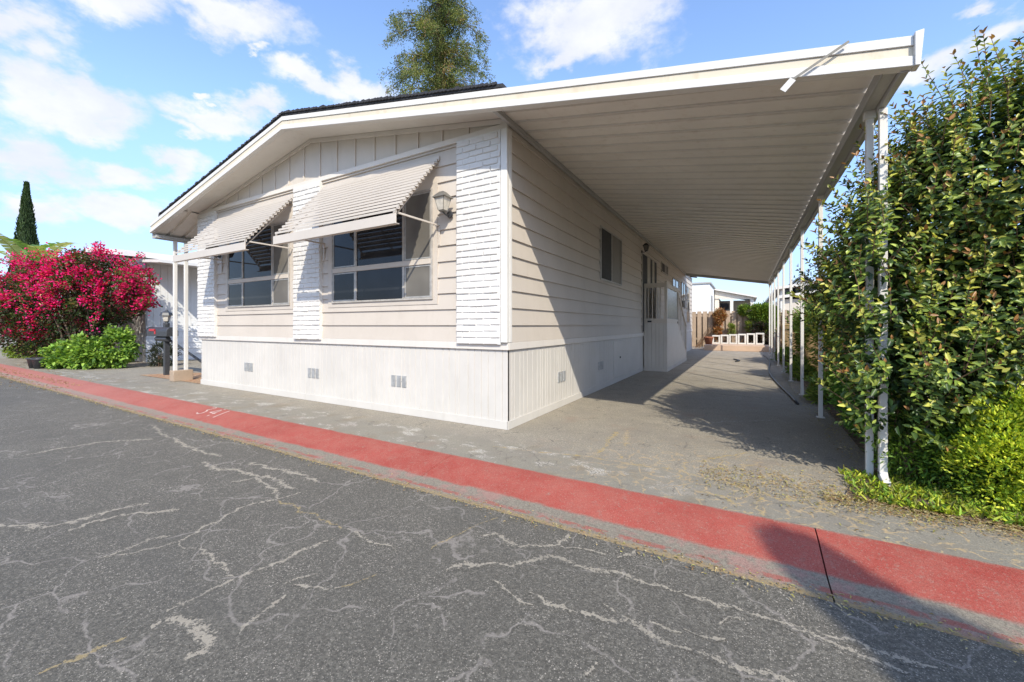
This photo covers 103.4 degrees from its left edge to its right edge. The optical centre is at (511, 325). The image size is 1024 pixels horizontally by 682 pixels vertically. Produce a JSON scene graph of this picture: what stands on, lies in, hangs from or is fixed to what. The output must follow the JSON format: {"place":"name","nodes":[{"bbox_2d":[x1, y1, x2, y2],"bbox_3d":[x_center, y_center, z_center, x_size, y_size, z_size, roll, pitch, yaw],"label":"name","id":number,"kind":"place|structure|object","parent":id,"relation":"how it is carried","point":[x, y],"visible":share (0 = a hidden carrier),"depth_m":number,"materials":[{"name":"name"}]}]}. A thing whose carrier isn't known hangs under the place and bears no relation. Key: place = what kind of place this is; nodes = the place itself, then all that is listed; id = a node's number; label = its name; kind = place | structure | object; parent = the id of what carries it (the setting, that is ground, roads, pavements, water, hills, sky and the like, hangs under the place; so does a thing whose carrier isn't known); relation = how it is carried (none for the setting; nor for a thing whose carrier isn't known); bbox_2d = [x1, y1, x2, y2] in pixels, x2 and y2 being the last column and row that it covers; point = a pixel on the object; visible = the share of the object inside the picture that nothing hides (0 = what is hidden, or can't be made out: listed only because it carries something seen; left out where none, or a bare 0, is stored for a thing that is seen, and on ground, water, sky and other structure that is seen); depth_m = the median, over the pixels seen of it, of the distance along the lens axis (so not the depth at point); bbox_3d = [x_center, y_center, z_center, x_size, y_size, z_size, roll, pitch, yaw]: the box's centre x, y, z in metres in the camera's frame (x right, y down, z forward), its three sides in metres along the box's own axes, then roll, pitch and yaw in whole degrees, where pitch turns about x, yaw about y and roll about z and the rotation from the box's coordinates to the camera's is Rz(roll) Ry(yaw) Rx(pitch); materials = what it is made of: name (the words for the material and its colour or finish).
{"place":"outdoors","nodes":[
{"label":"outdoors","id":0,"kind":"place"},
{"bbox_2d":[0,377,1023,681],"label":"road","id":1,"kind":"structure","parent":0,"point":[138,549],"depth_m":2.19,"materials":[{"name":"grey asphalt"}]},
{"bbox_2d":[0,374,1023,662],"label":"fallen leaves","id":2,"kind":"object","parent":1,"relation":"on","point":[916,512],"visible":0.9,"depth_m":2.97,"materials":[{"name":"brown plant"}]},
{"bbox_2d":[0,334,1023,569],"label":"driveway","id":3,"kind":"structure","parent":0,"point":[662,434],"depth_m":4.88,"materials":[{"name":"concrete"}]},
{"bbox_2d":[1,336,44,358],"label":"shrub","id":4,"kind":"object","parent":3,"relation":"on","point":[10,353],"visible":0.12,"depth_m":16.60,"materials":[{"name":"green plant"}]},
{"bbox_2d":[7,181,39,327],"bbox_3d":[-38.415,-5.066,32.008,2.672,12.831,2.734,0,0,30],"label":"cypress tree","id":5,"kind":"object","parent":3,"relation":"on","point":[26,229],"visible":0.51,"depth_m":31.80,"materials":[{"name":"green plant"}]},
{"bbox_2d":[26,357,42,367],"bbox_3d":[-15.211,1.185,12.893,0.380,0.330,0.380,0,0,30],"label":"plant pot","id":6,"kind":"object","parent":3,"relation":"on","point":[29,362],"visible":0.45,"depth_m":12.76,"materials":[{"name":"grey metal"}]},
{"bbox_2d":[31,358,45,368],"bbox_3d":[-14.850,1.185,12.719,0.380,0.330,0.380,0,0,30],"label":"plant pot","id":7,"kind":"object","parent":3,"relation":"on","point":[36,363],"visible":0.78,"depth_m":12.60,"materials":[{"name":"grey metal"}]},
{"bbox_2d":[0,233,78,348],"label":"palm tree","id":8,"kind":"object","parent":3,"relation":"on","point":[19,246],"visible":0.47,"depth_m":18.95,"materials":[{"name":"green plant"}]},
{"bbox_2d":[0,241,162,357],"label":"bougainvillea","id":9,"kind":"object","parent":3,"relation":"on","point":[75,280],"visible":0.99,"depth_m":13.30,"materials":[{"name":"pink plant"}]},
{"bbox_2d":[37,323,146,369],"bbox_3d":[-13.602,0.688,12.872,3.314,1.546,1.662,0,0,7],"label":"leafy shrub","id":10,"kind":"object","parent":3,"relation":"on","point":[85,353],"visible":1,"depth_m":12.57,"materials":[{"name":"green plant"}]},
{"bbox_2d":[81,247,201,361],"bbox_3d":[-11.792,-0.930,24.515,10.600,4.560,19.350,0,0,30],"label":"white home","id":11,"kind":"object","parent":3,"relation":"on","point":[161,265],"visible":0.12,"depth_m":15.49,"materials":[{"name":"paint"}]},
{"bbox_2d":[144,341,181,366],"bbox_3d":[-11.650,0.941,13.525,0.950,0.973,1.008,0,0,-25],"label":"dark bush","id":12,"kind":"object","parent":3,"relation":"on","point":[158,359],"visible":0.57,"depth_m":13.33,"materials":[{"name":"green plant"}]},
{"bbox_2d":[143,373,201,382],"bbox_3d":[-7.169,1.336,12.782,3.340,0.012,6.050,0,0,30],"label":"wood chip strip","id":13,"kind":"object","parent":3,"relation":"on","point":[197,377],"visible":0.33,"depth_m":10.62,"materials":[{"name":"beige wood"}]},
{"bbox_2d":[146,310,201,374],"bbox_3d":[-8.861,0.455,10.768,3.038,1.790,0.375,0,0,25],"label":"mailbox","id":14,"kind":"object","parent":13,"relation":"on","point":[164,333],"visible":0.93,"depth_m":10.97,"materials":[{"name":"metal"},{"name":"plastic"}]},
{"bbox_2d":[170,369,192,381],"bbox_3d":[-8.126,1.220,9.945,0.240,0.260,0.400,0,0,30],"label":"footing box","id":15,"kind":"object","parent":13,"relation":"on","point":[179,375],"visible":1,"depth_m":9.85,"materials":[{"name":"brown wood"}]},
{"bbox_2d":[150,81,696,429],"bbox_3d":[1.036,-1.128,16.284,9.690,4.957,21.980,0,0,30],"label":"mobile home","id":16,"kind":"object","parent":3,"relation":"on","point":[463,255],"visible":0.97,"depth_m":6.50,"materials":[{"name":"paint"}]},
{"bbox_2d":[152,211,198,370],"bbox_3d":[-2.644,-0.641,18.461,1.220,3.982,21.292,0,0,30],"label":"side awning","id":17,"kind":"object","parent":16,"relation":"attached to","point":[182,227],"visible":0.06,"depth_m":9.83,"materials":[{"name":"metal"}]},
{"bbox_2d":[227,220,289,307],"bbox_3d":[-5.125,-1.180,8.134,2.250,1.600,0.048,0,0,30],"label":"window","id":18,"kind":"structure","parent":16,"relation":"in","point":[260,260],"depth_m":8.06,"materials":[{"name":"metal"}]},
{"bbox_2d":[331,188,432,303],"bbox_3d":[-2.111,-1.180,6.394,2.250,1.600,0.048,0,0,30],"label":"window","id":19,"kind":"structure","parent":16,"relation":"in","point":[411,239],"depth_m":6.26,"materials":[{"name":"metal"}]},
{"bbox_2d":[599,225,621,285],"bbox_3d":[2.271,-1.540,9.225,0.044,1.140,1.670,0,0,30],"label":"side window","id":20,"kind":"structure","parent":16,"relation":"in","point":[610,251],"depth_m":9.12,"materials":[{"name":"grey glass"}]},
{"bbox_2d":[613,340,626,377],"bbox_3d":[2.668,0.800,9.931,0.030,0.860,1.150,0,0,30],"label":"access door","id":21,"kind":"structure","parent":16,"relation":"in","point":[619,347],"depth_m":9.84,"materials":[{"name":"paint"}]},
{"bbox_2d":[641,253,656,332],"bbox_3d":[4.381,-0.980,12.880,0.044,2.380,2.230,0,0,30],"label":"sliding door","id":22,"kind":"structure","parent":16,"relation":"in","point":[649,266],"depth_m":12.70,"materials":[{"name":"metal"}]},
{"bbox_2d":[661,261,667,275],"bbox_3d":[5.763,-2.140,15.275,0.044,0.380,1.400,0,0,30],"label":"side window","id":23,"kind":"structure","parent":16,"relation":"in","point":[664,268],"depth_m":15.21,"materials":[{"name":"glass"}]},
{"bbox_2d":[672,278,678,288],"bbox_3d":[7.138,-1.830,17.656,0.044,0.360,1.700,0,0,30],"label":"side window","id":24,"kind":"structure","parent":16,"relation":"in","point":[675,283],"depth_m":17.60,"materials":[{"name":"glass"}]},
{"bbox_2d":[681,282,685,308],"bbox_3d":[8.413,-1.475,19.865,0.044,1.250,1.400,0,0,30],"label":"side window","id":25,"kind":"structure","parent":16,"relation":"in","point":[683,286],"depth_m":19.85,"materials":[{"name":"metal"}]},
{"bbox_2d":[686,286,689,322],"bbox_3d":[9.363,-1.100,21.510,0.044,1.900,1.000,0,0,30],"label":"side window","id":26,"kind":"structure","parent":16,"relation":"in","point":[688,289],"depth_m":21.49,"materials":[{"name":"metal"}]},
{"bbox_2d":[379,0,495,95],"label":"redwood tree","id":27,"kind":"object","parent":3,"relation":"on","point":[436,30],"visible":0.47,"depth_m":30.40,"materials":[{"name":"green plant"}]},
{"bbox_2d":[644,281,686,371],"bbox_3d":[5.388,0.020,13.942,0.670,2.660,4.556,0,0,30],"label":"entry porch","id":28,"kind":"object","parent":3,"relation":"on","point":[665,346],"visible":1,"depth_m":12.10,"materials":[{"name":"paint"}]},
{"bbox_2d":[692,282,715,313],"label":"white building","id":29,"kind":"structure","parent":3,"relation":"on","point":[703,296],"depth_m":29.18,"materials":[{"name":"paint"}]},
{"bbox_2d":[493,29,923,485],"bbox_3d":[5.890,-0.692,11.744,3.742,4.085,18.392,0,0,30],"label":"carport","id":30,"kind":"object","parent":3,"relation":"on","point":[726,169],"visible":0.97,"depth_m":4.95,"materials":[{"name":"metal"}]},
{"bbox_2d":[696,307,727,347],"bbox_3d":[11.989,0.110,24.296,1.863,2.495,0.877,0,0,30],"label":"orange vine","id":31,"kind":"object","parent":3,"relation":"on","point":[721,317],"visible":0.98,"depth_m":24.03,"materials":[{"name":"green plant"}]},
{"bbox_2d":[714,289,756,312],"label":"beige house","id":32,"kind":"structure","parent":3,"relation":"on","point":[731,305],"depth_m":32.79,"materials":[{"name":"paint"}]},
{"bbox_2d":[720,303,728,312],"bbox_3d":[17.473,-0.850,33.254,0.650,2.000,0.050,0,0,30],"label":"window","id":33,"kind":"structure","parent":32,"relation":"in","point":[724,305],"depth_m":33.20,"materials":[{"name":"black glass"}]},
{"bbox_2d":[704,343,773,351],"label":"patio","id":34,"kind":"structure","parent":3,"relation":"on","point":[739,347],"depth_m":21.39,"materials":[{"name":"beige concrete"}]},
{"bbox_2d":[704,337,713,343],"bbox_3d":[11.137,0.840,22.911,0.520,0.420,0.512,0,0,30],"label":"terracotta pot","id":35,"kind":"object","parent":34,"relation":"on","point":[708,340],"visible":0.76,"depth_m":22.75,"materials":[{"name":"brown ceramic"}]},
{"bbox_2d":[717,322,736,341],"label":"plant","id":36,"kind":"object","parent":34,"relation":"on","point":[732,327],"visible":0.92,"depth_m":23.53,"materials":[{"name":"green plant"}]},
{"bbox_2d":[712,333,763,344],"bbox_3d":[12.712,0.725,22.798,2.560,0.650,0.180,0,0,30],"label":"screen block row","id":37,"kind":"object","parent":34,"relation":"on","point":[729,339],"visible":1,"depth_m":22.70,"materials":[{"name":"concrete"}]},
{"bbox_2d":[740,319,755,342],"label":"plant","id":38,"kind":"object","parent":34,"relation":"on","point":[749,322],"visible":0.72,"depth_m":23.09,"materials":[{"name":"green plant"}]},
{"bbox_2d":[749,318,770,344],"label":"dark shrub","id":39,"kind":"object","parent":34,"relation":"on","point":[760,329],"visible":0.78,"depth_m":22.49,"materials":[{"name":"green plant"}]},
{"bbox_2d":[692,310,808,348],"bbox_3d":[12.810,0.230,24.168,9.360,2.240,0.210,0,0,30],"label":"board fence","id":40,"kind":"object","parent":3,"relation":"on","point":[702,322],"visible":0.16,"depth_m":24.18,"materials":[{"name":"brown wood"}]},
{"bbox_2d":[736,300,781,342],"bbox_3d":[14.025,-0.057,23.018,2.307,2.823,1.801,0,0,30],"label":"fence vine","id":41,"kind":"object","parent":3,"relation":"on","point":[756,311],"visible":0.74,"depth_m":22.63,"materials":[{"name":"green plant"}]},
{"bbox_2d":[763,355,798,404],"bbox_3d":[8.040,1.333,12.546,0.244,0.038,12.952,0,0,30],"label":"garden hose","id":42,"kind":"object","parent":3,"relation":"on","point":[788,393],"visible":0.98,"depth_m":8.65,"materials":[{"name":"black rubber"}]},
{"bbox_2d":[788,276,811,284],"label":"grey gable house","id":43,"kind":"structure","parent":3,"relation":"on","point":[793,282],"depth_m":40.45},
{"bbox_2d":[765,275,1016,311],"bbox_3d":[24.807,-1.250,28.067,11.760,5.200,15.600,0,0,30],"label":"pale home","id":44,"kind":"object","parent":3,"relation":"on","point":[794,299],"visible":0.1,"depth_m":24.44,"materials":[{"name":"paint"}]},
{"bbox_2d":[775,349,1023,528],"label":"planting bed","id":45,"kind":"object","parent":3,"relation":"on","point":[832,411],"visible":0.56,"depth_m":3.57,"materials":[{"name":"soil"}]},
{"bbox_2d":[769,346,797,365],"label":"weed clump","id":46,"kind":"object","parent":45,"relation":"on","point":[786,354],"visible":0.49,"depth_m":14.13,"materials":[{"name":"green plant"}]},
{"bbox_2d":[785,355,817,380],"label":"weed clump","id":47,"kind":"object","parent":45,"relation":"on","point":[808,368],"visible":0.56,"depth_m":10.24,"materials":[{"name":"green plant"}]},
{"bbox_2d":[785,295,817,357],"bbox_3d":[10.489,0.120,13.888,2.109,2.471,3.593,0,0,30],"label":"shrub","id":48,"kind":"object","parent":45,"relation":"on","point":[796,325],"visible":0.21,"depth_m":13.75,"materials":[{"name":"green plant"}]},
{"bbox_2d":[785,323,837,370],"bbox_3d":[10.146,0.625,13.914,0.160,1.450,20.025,0,0,30],"label":"fence","id":49,"kind":"object","parent":45,"relation":"on","point":[787,339],"visible":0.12,"depth_m":13.40,"materials":[{"name":"brown wood"}]},
{"bbox_2d":[795,294,843,371],"bbox_3d":[7.606,0.127,9.163,1.927,2.455,3.026,0,0,30],"label":"shrub","id":50,"kind":"object","parent":45,"relation":"on","point":[811,349],"visible":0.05,"depth_m":9.52,"materials":[{"name":"green plant"}]},
{"bbox_2d":[802,368,854,406],"bbox_3d":[5.671,1.097,7.238,0.829,0.705,2.054,0,0,30],"label":"weed clump","id":51,"kind":"object","parent":45,"relation":"on","point":[812,391],"visible":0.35,"depth_m":7.12,"materials":[{"name":"green plant"}]},
{"bbox_2d":[821,353,909,451],"bbox_3d":[4.636,0.716,5.059,1.113,1.374,2.800,0,0,30],"label":"fern shrub","id":52,"kind":"object","parent":45,"relation":"on","point":[838,392],"visible":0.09,"depth_m":5.31,"materials":[{"name":"green plant"}]},
{"bbox_2d":[786,25,1023,470],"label":"hedge shrub","id":53,"kind":"object","parent":45,"relation":"on","point":[961,339],"visible":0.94,"depth_m":3.24,"materials":[{"name":"green plant"}]},
{"bbox_2d":[837,464,1023,526],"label":"ground cover","id":54,"kind":"object","parent":45,"relation":"on","point":[958,504],"visible":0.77,"depth_m":3.08,"materials":[{"name":"green plant"}]},
{"bbox_2d":[859,397,1023,497],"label":"shrub","id":55,"kind":"object","parent":45,"relation":"on","point":[929,471],"visible":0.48,"depth_m":3.29,"materials":[{"name":"green plant"}]},
{"bbox_2d":[931,370,1023,511],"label":"feathery shrub","id":56,"kind":"object","parent":45,"relation":"on","point":[999,421],"visible":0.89,"depth_m":2.92,"materials":[{"name":"green plant"}]},
{"bbox_2d":[0,0,1023,316],"label":"sky","id":57,"kind":"structure","parent":0,"point":[111,110],"materials":[{"name":"blue"}]},
{"label":"ground","id":58,"kind":"structure","parent":0,"visible":0},
{"bbox_2d":[0,364,1023,653],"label":"red kerb","id":59,"kind":"structure","parent":58,"relation":"on","point":[966,596],"depth_m":2.78,"materials":[{"name":"paint"}]},
{"bbox_2d":[0,365,93,391],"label":"litter","id":60,"kind":"object","parent":59,"relation":"on","point":[39,378],"visible":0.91,"depth_m":10.31,"materials":[{"name":"brown plant"}]}
]}

